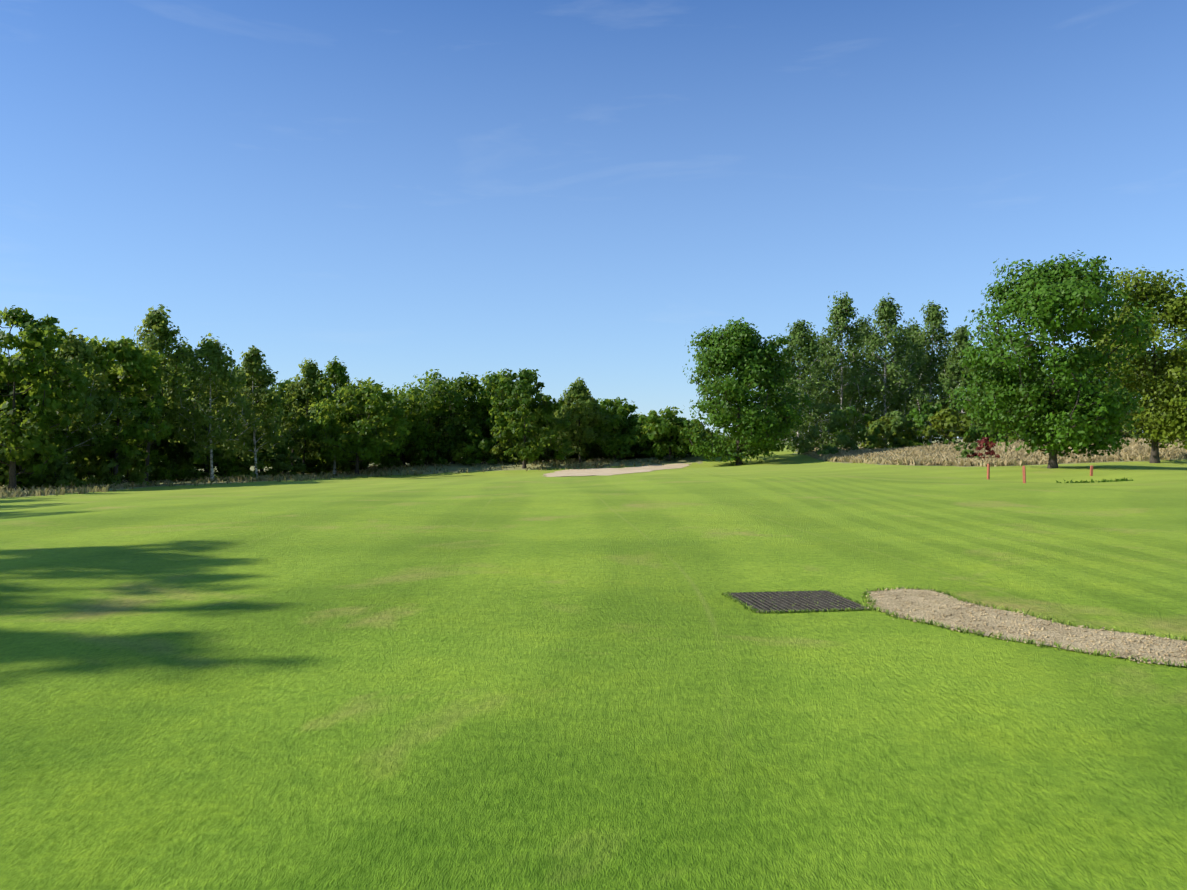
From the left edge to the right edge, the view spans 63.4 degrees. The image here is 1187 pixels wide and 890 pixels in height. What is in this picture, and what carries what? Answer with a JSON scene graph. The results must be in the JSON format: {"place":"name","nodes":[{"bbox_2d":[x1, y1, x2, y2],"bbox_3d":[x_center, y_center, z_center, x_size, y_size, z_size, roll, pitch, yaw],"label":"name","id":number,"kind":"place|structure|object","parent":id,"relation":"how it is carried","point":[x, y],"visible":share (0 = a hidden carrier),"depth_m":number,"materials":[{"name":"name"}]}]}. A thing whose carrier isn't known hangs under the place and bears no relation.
{"place":"outdoors","nodes":[
{"label":"outdoors","id":0,"kind":"place"},
{"bbox_2d":[0,455,663,497],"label":"rough grass","id":1,"kind":"structure","parent":0,"point":[39,491],"depth_m":82.75,"materials":[{"name":"green plant"}]},
{"bbox_2d":[0,438,1186,889],"bbox_3d":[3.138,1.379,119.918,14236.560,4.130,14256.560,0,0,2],"label":"ground","id":2,"kind":"structure","parent":0,"point":[452,676],"depth_m":6.77,"materials":[{"name":"green plant"}]},
{"bbox_2d":[0,382,52,485],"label":"tree","id":3,"kind":"object","parent":2,"relation":"on","point":[8,390],"visible":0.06,"depth_m":69.14,"materials":[{"name":"green plant"}]},
{"bbox_2d":[0,439,54,487],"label":"bush","id":4,"kind":"object","parent":2,"relation":"on","point":[6,473],"visible":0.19,"depth_m":67.10,"materials":[{"name":"green plant"}]},
{"bbox_2d":[0,351,81,489],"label":"tree","id":5,"kind":"object","parent":2,"relation":"on","point":[6,405],"visible":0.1,"depth_m":67.84,"materials":[{"name":"green plant"}]},
{"bbox_2d":[23,471,59,487],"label":"bush","id":6,"kind":"object","parent":2,"relation":"on","point":[56,473],"visible":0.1,"depth_m":69.38,"materials":[{"name":"green plant"}]},
{"bbox_2d":[0,305,92,489],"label":"tree","id":7,"kind":"object","parent":2,"relation":"on","point":[35,346],"visible":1,"depth_m":64.50,"materials":[{"name":"green plant"}]},
{"bbox_2d":[22,459,85,488],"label":"bush","id":8,"kind":"object","parent":2,"relation":"on","point":[66,475],"visible":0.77,"depth_m":68.29,"materials":[{"name":"green plant"}]},
{"bbox_2d":[16,355,114,477],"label":"tree","id":9,"kind":"object","parent":2,"relation":"on","point":[98,468],"visible":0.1,"depth_m":74.55,"materials":[{"name":"green plant"}]},
{"bbox_2d":[18,328,142,463],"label":"birch","id":10,"kind":"object","parent":2,"relation":"on","point":[78,351],"visible":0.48,"depth_m":70.72,"materials":[{"name":"green plant"}]},
{"bbox_2d":[72,465,101,483],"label":"bush","id":11,"kind":"object","parent":2,"relation":"on","point":[79,475],"visible":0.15,"depth_m":76.47,"materials":[{"name":"green plant"}]},
{"bbox_2d":[68,456,109,482],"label":"bush","id":12,"kind":"object","parent":2,"relation":"on","point":[92,473],"visible":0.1,"depth_m":76.53,"materials":[{"name":"green plant"}]},
{"bbox_2d":[70,359,146,475],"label":"tree","id":13,"kind":"object","parent":2,"relation":"on","point":[143,403],"visible":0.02,"depth_m":81.57,"materials":[{"name":"green plant"}]},
{"bbox_2d":[70,446,155,485],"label":"bush","id":14,"kind":"object","parent":2,"relation":"on","point":[135,476],"visible":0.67,"depth_m":74.09,"materials":[{"name":"green plant"}]},
{"bbox_2d":[72,385,169,479],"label":"tree","id":15,"kind":"object","parent":2,"relation":"on","point":[157,443],"depth_m":88.78,"materials":[{"name":"green plant"}]},
{"bbox_2d":[71,335,173,485],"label":"tree","id":16,"kind":"object","parent":2,"relation":"on","point":[126,354],"visible":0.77,"depth_m":73.96,"materials":[{"name":"green plant"}]},
{"bbox_2d":[118,456,152,481],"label":"bush","id":17,"kind":"object","parent":2,"relation":"on","point":[129,471],"visible":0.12,"depth_m":84.55,"materials":[{"name":"green plant"}]},
{"bbox_2d":[101,304,199,480],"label":"birch","id":18,"kind":"object","parent":2,"relation":"on","point":[156,322],"visible":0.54,"depth_m":79.74,"materials":[{"name":"green plant"}]},
{"bbox_2d":[129,450,178,481],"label":"bush","id":19,"kind":"object","parent":2,"relation":"on","point":[154,462],"visible":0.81,"depth_m":83.86,"materials":[{"name":"green plant"}]},
{"bbox_2d":[130,359,216,472],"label":"tree","id":20,"kind":"object","parent":2,"relation":"on","point":[144,446],"depth_m":91.73,"materials":[{"name":"green plant"}]},
{"bbox_2d":[157,340,208,457],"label":"birch","id":21,"kind":"object","parent":2,"relation":"on","point":[190,350],"visible":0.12,"depth_m":90.74,"materials":[{"name":"green plant"}]},
{"bbox_2d":[171,461,198,479],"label":"bush","id":22,"kind":"object","parent":2,"relation":"on","point":[184,465],"visible":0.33,"depth_m":87.35,"materials":[{"name":"green plant"}]},
{"bbox_2d":[151,370,252,471],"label":"tree","id":23,"kind":"object","parent":2,"relation":"on","point":[186,455],"visible":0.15,"depth_m":90.07,"materials":[{"name":"green plant"}]},
{"bbox_2d":[175,443,240,478],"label":"bush","id":24,"kind":"object","parent":2,"relation":"on","point":[225,463],"visible":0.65,"depth_m":85.64,"materials":[{"name":"green plant"}]},
{"bbox_2d":[165,333,269,481],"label":"birch","id":25,"kind":"object","parent":2,"relation":"on","point":[216,368],"visible":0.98,"depth_m":81.13,"materials":[{"name":"green plant"}]},
{"bbox_2d":[184,435,264,479],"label":"bush","id":26,"kind":"object","parent":2,"relation":"on","point":[246,462],"visible":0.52,"depth_m":86.13,"materials":[{"name":"green plant"}]},
{"bbox_2d":[169,366,295,471],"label":"tree","id":27,"kind":"object","parent":2,"relation":"on","point":[291,444],"visible":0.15,"depth_m":92.37,"materials":[{"name":"green plant"}]},
{"bbox_2d":[216,461,250,474],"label":"bush","id":28,"kind":"object","parent":2,"relation":"on","point":[243,470],"visible":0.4,"depth_m":89.28,"materials":[{"name":"green plant"}]},
{"bbox_2d":[209,345,291,478],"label":"birch","id":29,"kind":"object","parent":2,"relation":"on","point":[251,365],"visible":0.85,"depth_m":85.94,"materials":[{"name":"green plant"}]},
{"bbox_2d":[249,441,279,474],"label":"bush","id":30,"kind":"object","parent":2,"relation":"on","point":[269,462],"visible":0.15,"depth_m":94.02,"materials":[{"name":"green plant"}]},
{"bbox_2d":[251,387,297,471],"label":"tree","id":31,"kind":"object","parent":2,"relation":"on","point":[272,458],"visible":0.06,"depth_m":116.40,"materials":[{"name":"green plant"}]},
{"bbox_2d":[253,452,306,476],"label":"bush","id":32,"kind":"object","parent":2,"relation":"on","point":[280,464],"visible":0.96,"depth_m":92.62,"materials":[{"name":"green plant"}]},
{"bbox_2d":[255,378,338,473],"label":"tree","id":33,"kind":"object","parent":2,"relation":"on","point":[319,459],"visible":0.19,"depth_m":100.35,"materials":[{"name":"green plant"}]},
{"bbox_2d":[280,358,338,474],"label":"birch","id":34,"kind":"object","parent":2,"relation":"on","point":[309,372],"visible":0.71,"depth_m":98.50,"materials":[{"name":"green plant"}]},
{"bbox_2d":[279,385,342,472],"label":"tree","id":35,"kind":"object","parent":2,"relation":"on","point":[288,457],"visible":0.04,"depth_m":105.78,"materials":[{"name":"green plant"}]},
{"bbox_2d":[291,356,377,473],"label":"birch","id":36,"kind":"object","parent":2,"relation":"on","point":[336,376],"visible":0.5,"depth_m":97.97,"materials":[{"name":"green plant"}]},
{"bbox_2d":[314,453,363,473],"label":"bush","id":37,"kind":"object","parent":2,"relation":"on","point":[328,468],"visible":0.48,"depth_m":100.00,"materials":[{"name":"green plant"}]},
{"bbox_2d":[295,377,412,473],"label":"tree","id":38,"kind":"object","parent":2,"relation":"on","point":[366,392],"visible":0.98,"depth_m":94.01,"materials":[{"name":"green plant"}]},
{"bbox_2d":[312,385,407,467],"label":"tree","id":39,"kind":"object","parent":2,"relation":"on","point":[373,429],"depth_m":107.31,"materials":[{"name":"green plant"}]},
{"bbox_2d":[337,436,398,468],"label":"bush","id":40,"kind":"object","parent":2,"relation":"on","point":[387,461],"visible":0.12,"depth_m":101.19,"materials":[{"name":"green plant"}]},
{"bbox_2d":[362,447,409,467],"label":"bush","id":41,"kind":"object","parent":2,"relation":"on","point":[381,464],"visible":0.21,"depth_m":103.13,"materials":[{"name":"green plant"}]},
{"bbox_2d":[348,377,466,464],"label":"tree","id":42,"kind":"object","parent":2,"relation":"on","point":[419,422],"visible":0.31,"depth_m":101.62,"materials":[{"name":"green plant"}]},
{"bbox_2d":[405,432,449,465],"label":"bush","id":43,"kind":"object","parent":2,"relation":"on","point":[435,455],"visible":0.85,"depth_m":101.14,"materials":[{"name":"green plant"}]},
{"bbox_2d":[421,431,472,464],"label":"bush","id":44,"kind":"object","parent":2,"relation":"on","point":[445,454],"visible":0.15,"depth_m":104.24,"materials":[{"name":"green plant"}]},
{"bbox_2d":[391,369,507,463],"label":"tree","id":45,"kind":"object","parent":2,"relation":"on","point":[456,391],"visible":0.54,"depth_m":101.20,"materials":[{"name":"green plant"}]},
{"bbox_2d":[404,402,498,463],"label":"tree","id":46,"kind":"object","parent":2,"relation":"on","point":[448,412],"visible":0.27,"depth_m":104.87,"materials":[{"name":"green plant"}]},
{"bbox_2d":[449,441,476,464],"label":"bush","id":47,"kind":"object","parent":2,"relation":"on","point":[456,455],"visible":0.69,"depth_m":100.38,"materials":[{"name":"green plant"}]},
{"bbox_2d":[463,437,499,463],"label":"bush","id":48,"kind":"object","parent":2,"relation":"on","point":[483,445],"visible":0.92,"depth_m":99.54,"materials":[{"name":"green plant"}]},
{"bbox_2d":[461,400,520,462],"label":"tree","id":49,"kind":"object","parent":2,"relation":"on","point":[488,415],"visible":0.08,"depth_m":105.91,"materials":[{"name":"green plant"}]},
{"bbox_2d":[462,371,543,462],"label":"tree","id":50,"kind":"object","parent":2,"relation":"on","point":[482,397],"visible":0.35,"depth_m":103.19,"materials":[{"name":"green plant"}]},
{"bbox_2d":[481,435,532,463],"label":"bush","id":51,"kind":"object","parent":2,"relation":"on","point":[502,447],"visible":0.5,"depth_m":99.56,"materials":[{"name":"green plant"}]},
{"bbox_2d":[481,368,574,468],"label":"tree","id":52,"kind":"object","parent":2,"relation":"on","point":[541,416],"visible":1,"depth_m":93.40,"materials":[{"name":"green plant"}]},
{"bbox_2d":[535,442,555,460],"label":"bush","id":53,"kind":"object","parent":2,"relation":"on","point":[544,456],"visible":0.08,"depth_m":104.82,"materials":[{"name":"green plant"}]},
{"bbox_2d":[528,409,608,460],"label":"bush","id":54,"kind":"object","parent":2,"relation":"on","point":[573,447],"visible":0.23,"depth_m":99.48,"materials":[{"name":"green plant"}]},
{"bbox_2d":[559,445,589,459],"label":"bush","id":55,"kind":"object","parent":2,"relation":"on","point":[584,453],"visible":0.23,"depth_m":102.67,"materials":[{"name":"green plant"}]},
{"bbox_2d":[555,377,610,462],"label":"tree","id":56,"kind":"object","parent":2,"relation":"on","point":[578,393],"visible":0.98,"depth_m":97.67,"materials":[{"name":"green plant"}]},
{"bbox_2d":[588,444,620,458],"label":"bush","id":57,"kind":"object","parent":2,"relation":"on","point":[599,448],"visible":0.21,"depth_m":103.18,"materials":[{"name":"green plant"}]},
{"bbox_2d":[574,397,643,459],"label":"tree","id":58,"kind":"object","parent":2,"relation":"on","point":[621,417],"visible":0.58,"depth_m":100.67,"materials":[{"name":"green plant"}]},
{"bbox_2d":[546,463,691,476],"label":"bunker","id":59,"kind":"object","parent":2,"relation":"on","point":[595,471],"visible":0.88,"depth_m":83.17},
{"bbox_2d":[594,421,646,459],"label":"tree","id":60,"kind":"object","parent":2,"relation":"on","point":[637,448],"visible":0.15,"depth_m":103.11,"materials":[{"name":"green plant"}]},
{"bbox_2d":[597,428,649,457],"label":"bush","id":61,"kind":"object","parent":2,"relation":"on","point":[599,455],"visible":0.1,"depth_m":102.96,"materials":[{"name":"green plant"}]},
{"bbox_2d":[630,443,666,457],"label":"bush","id":62,"kind":"object","parent":2,"relation":"on","point":[645,453],"visible":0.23,"depth_m":102.59,"materials":[{"name":"green plant"}]},
{"bbox_2d":[617,417,704,455],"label":"tree","id":63,"kind":"object","parent":2,"relation":"on","point":[671,446],"depth_m":105.28,"materials":[{"name":"green plant"}]},
{"bbox_2d":[625,405,716,460],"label":"tree","id":64,"kind":"object","parent":2,"relation":"on","point":[661,433],"visible":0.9,"depth_m":95.88,"materials":[{"name":"green plant"}]},
{"bbox_2d":[676,423,715,455],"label":"tree","id":65,"kind":"object","parent":2,"relation":"on","point":[703,436],"visible":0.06,"depth_m":100.26,"materials":[{"name":"green plant"}]},
{"bbox_2d":[678,316,815,464],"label":"tree","id":66,"kind":"object","parent":2,"relation":"on","point":[744,355],"visible":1,"depth_m":87.98,"materials":[{"name":"green plant"}]},
{"bbox_2d":[714,432,786,452],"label":"bush","id":67,"kind":"object","parent":2,"relation":"on","point":[742,450],"visible":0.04,"depth_m":107.13,"materials":[{"name":"green plant"}]},
{"bbox_2d":[711,370,810,449],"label":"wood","id":68,"kind":"object","parent":2,"relation":"on","point":[769,407],"depth_m":132.33,"materials":[{"name":"green plant"}]},
{"bbox_2d":[724,590,868,612],"bbox_3d":[2.151,1.672,10.306,1.198,0.013,1.198,0,0,-8],"label":"mat","id":69,"kind":"object","parent":2,"relation":"on","point":[826,600],"visible":0.96,"depth_m":10.27,"materials":[{"name":"black rubber"}]},
{"bbox_2d":[759,319,834,450],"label":"tree","id":70,"kind":"object","parent":2,"relation":"on","point":[803,342],"visible":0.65,"depth_m":110.20,"materials":[{"name":"green plant"}]},
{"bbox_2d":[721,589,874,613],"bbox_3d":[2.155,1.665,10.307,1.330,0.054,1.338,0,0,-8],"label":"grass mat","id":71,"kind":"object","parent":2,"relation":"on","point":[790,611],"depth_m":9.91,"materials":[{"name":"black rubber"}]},
{"bbox_2d":[763,355,850,450],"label":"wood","id":72,"kind":"object","parent":2,"relation":"on","point":[792,447],"visible":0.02,"depth_m":138.71,"materials":[{"name":"green plant"}]},
{"bbox_2d":[792,332,852,447],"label":"tree","id":73,"kind":"object","parent":2,"relation":"on","point":[837,399],"visible":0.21,"depth_m":122.31,"materials":[{"name":"green plant"}]},
{"bbox_2d":[787,403,862,454],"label":"bush","id":74,"kind":"object","parent":2,"relation":"on","point":[837,414],"visible":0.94,"depth_m":93.40,"materials":[{"name":"green plant"}]},
{"bbox_2d":[800,291,883,448],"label":"tree","id":75,"kind":"object","parent":2,"relation":"on","point":[841,313],"visible":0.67,"depth_m":114.46,"materials":[{"name":"green plant"}]},
{"bbox_2d":[821,406,879,450],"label":"bush","id":76,"kind":"object","parent":2,"relation":"on","point":[870,438],"visible":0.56,"depth_m":95.65,"materials":[{"name":"green plant"}]},
{"bbox_2d":[826,314,894,447],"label":"tree","id":77,"kind":"object","parent":2,"relation":"on","point":[864,325],"visible":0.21,"depth_m":123.96,"materials":[{"name":"green plant"}]},
{"bbox_2d":[823,345,922,445],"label":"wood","id":78,"kind":"object","parent":2,"relation":"on","point":[876,403],"visible":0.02,"depth_m":135.12,"materials":[{"name":"green plant"}]},
{"bbox_2d":[841,293,931,440],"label":"tree","id":79,"kind":"object","parent":2,"relation":"on","point":[886,311],"visible":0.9,"depth_m":111.85,"materials":[{"name":"green plant"}]},
{"bbox_2d":[858,415,923,448],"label":"bush","id":80,"kind":"object","parent":2,"relation":"on","point":[889,435],"visible":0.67,"depth_m":97.97,"materials":[{"name":"green plant"}]},
{"bbox_2d":[859,410,926,447],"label":"bush","id":81,"kind":"object","parent":2,"relation":"on","point":[896,422],"visible":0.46,"depth_m":98.13,"materials":[{"name":"green plant"}]},
{"bbox_2d":[872,317,943,442],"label":"tree","id":82,"kind":"object","parent":2,"relation":"on","point":[915,326],"visible":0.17,"depth_m":125.51,"materials":[{"name":"green plant"}]},
{"bbox_2d":[877,347,967,443],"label":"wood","id":83,"kind":"object","parent":2,"relation":"on","point":[936,394],"visible":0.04,"depth_m":138.32,"materials":[{"name":"green plant"}]},
{"bbox_2d":[890,402,956,447],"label":"bush","id":84,"kind":"object","parent":2,"relation":"on","point":[916,417],"visible":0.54,"depth_m":98.83,"materials":[{"name":"green plant"}]},
{"bbox_2d":[889,300,964,443],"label":"tree","id":85,"kind":"object","parent":2,"relation":"on","point":[934,315],"visible":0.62,"depth_m":115.75,"materials":[{"name":"green plant"}]},
{"bbox_2d":[927,325,984,441],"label":"tree","id":86,"kind":"object","parent":2,"relation":"on","point":[954,369],"visible":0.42,"depth_m":108.25,"materials":[{"name":"green plant"}]},
{"bbox_2d":[923,407,988,443],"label":"bush","id":87,"kind":"object","parent":2,"relation":"on","point":[951,417],"visible":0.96,"depth_m":91.31,"materials":[{"name":"green plant"}]},
{"bbox_2d":[954,442,980,458],"bbox_3d":[25.442,0.490,65.164,1.758,1.457,2.312,0,0,2],"label":"green shrub","id":88,"kind":"object","parent":2,"relation":"on","point":[965,452],"visible":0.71,"depth_m":64.99,"materials":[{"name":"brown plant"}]},
{"bbox_2d":[922,364,1018,442],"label":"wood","id":89,"kind":"object","parent":2,"relation":"on","point":[959,400],"depth_m":137.76,"materials":[{"name":"green plant"}]},
{"bbox_2d":[967,437,999,459],"bbox_3d":[25.939,0.326,64.352,2.062,1.808,1.943,0,0,2],"label":"red shrub","id":90,"kind":"object","parent":2,"relation":"on","point":[985,440],"visible":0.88,"depth_m":63.87,"materials":[{"name":"brown plant"}]},
{"bbox_2d":[960,418,1016,442],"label":"bush","id":91,"kind":"object","parent":2,"relation":"on","point":[984,424],"visible":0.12,"depth_m":93.41,"materials":[{"name":"green plant"}]},
{"bbox_2d":[963,399,1035,441],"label":"bush","id":92,"kind":"object","parent":2,"relation":"on","point":[972,431],"visible":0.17,"depth_m":90.91,"materials":[{"name":"green plant"}]},
{"bbox_2d":[969,386,1038,439],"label":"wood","id":93,"kind":"object","parent":2,"relation":"on","point":[1027,429],"visible":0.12,"depth_m":102.67,"materials":[{"name":"green plant"}]},
{"bbox_2d":[1022,466,1025,482],"bbox_3d":[16.691,1.214,37.239,0.096,0.833,0.096,-3,-3,34],"label":"red stake","id":94,"kind":"object","parent":2,"relation":"on","point":[1024,473],"visible":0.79,"depth_m":37.20,"materials":[{"name":"paint"}]},
{"bbox_2d":[863,587,1186,665],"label":"gravel path","id":95,"kind":"structure","parent":2,"relation":"on","point":[914,598],"depth_m":8.80,"materials":[{"name":"beige gravel"}]},
{"bbox_2d":[944,249,1167,468],"bbox_3d":[24.410,-4.497,51.489,9.925,11.940,11.048,0,0,2],"label":"maple","id":96,"kind":"object","parent":2,"relation":"on","point":[1045,295],"visible":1,"depth_m":50.17,"materials":[{"name":"green plant"}]},
{"bbox_2d":[1056,477,1133,482],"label":"ditch plants","id":97,"kind":"object","parent":2,"relation":"on","point":[1105,480],"visible":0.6,"depth_m":42.18,"materials":[{"name":"green plant"}]},
{"bbox_2d":[1048,341,1149,400],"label":"tree","id":98,"kind":"object","parent":2,"relation":"on","point":[1101,376],"depth_m":130.61,"materials":[{"name":"green plant"}]},
{"bbox_2d":[1073,266,1186,462],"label":"tree","id":99,"kind":"object","parent":2,"relation":"on","point":[1166,388],"visible":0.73,"depth_m":59.53,"materials":[{"name":"green plant"}]},
{"bbox_2d":[1096,352,1170,401],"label":"tree","id":100,"kind":"object","parent":2,"relation":"on","point":[1145,374],"depth_m":128.14,"materials":[{"name":"green plant"}]},
{"bbox_2d":[1114,401,1161,439],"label":"bush","id":101,"kind":"object","parent":2,"relation":"on","point":[1137,435],"visible":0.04,"depth_m":90.21,"materials":[{"name":"green plant"}]},
{"bbox_2d":[0,0,1186,437],"label":"sky","id":102,"kind":"structure","parent":0,"point":[397,191],"materials":[{"name":"blue"}]},
{"bbox_2d":[798,437,1186,466],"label":"rough grass","id":103,"kind":"structure","parent":0,"point":[939,453],"depth_m":68.43,"materials":[{"name":"beige plant"}]},
{"bbox_2d":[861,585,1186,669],"bbox_3d":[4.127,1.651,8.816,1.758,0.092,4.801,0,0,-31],"label":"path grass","id":104,"kind":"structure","parent":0,"point":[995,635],"depth_m":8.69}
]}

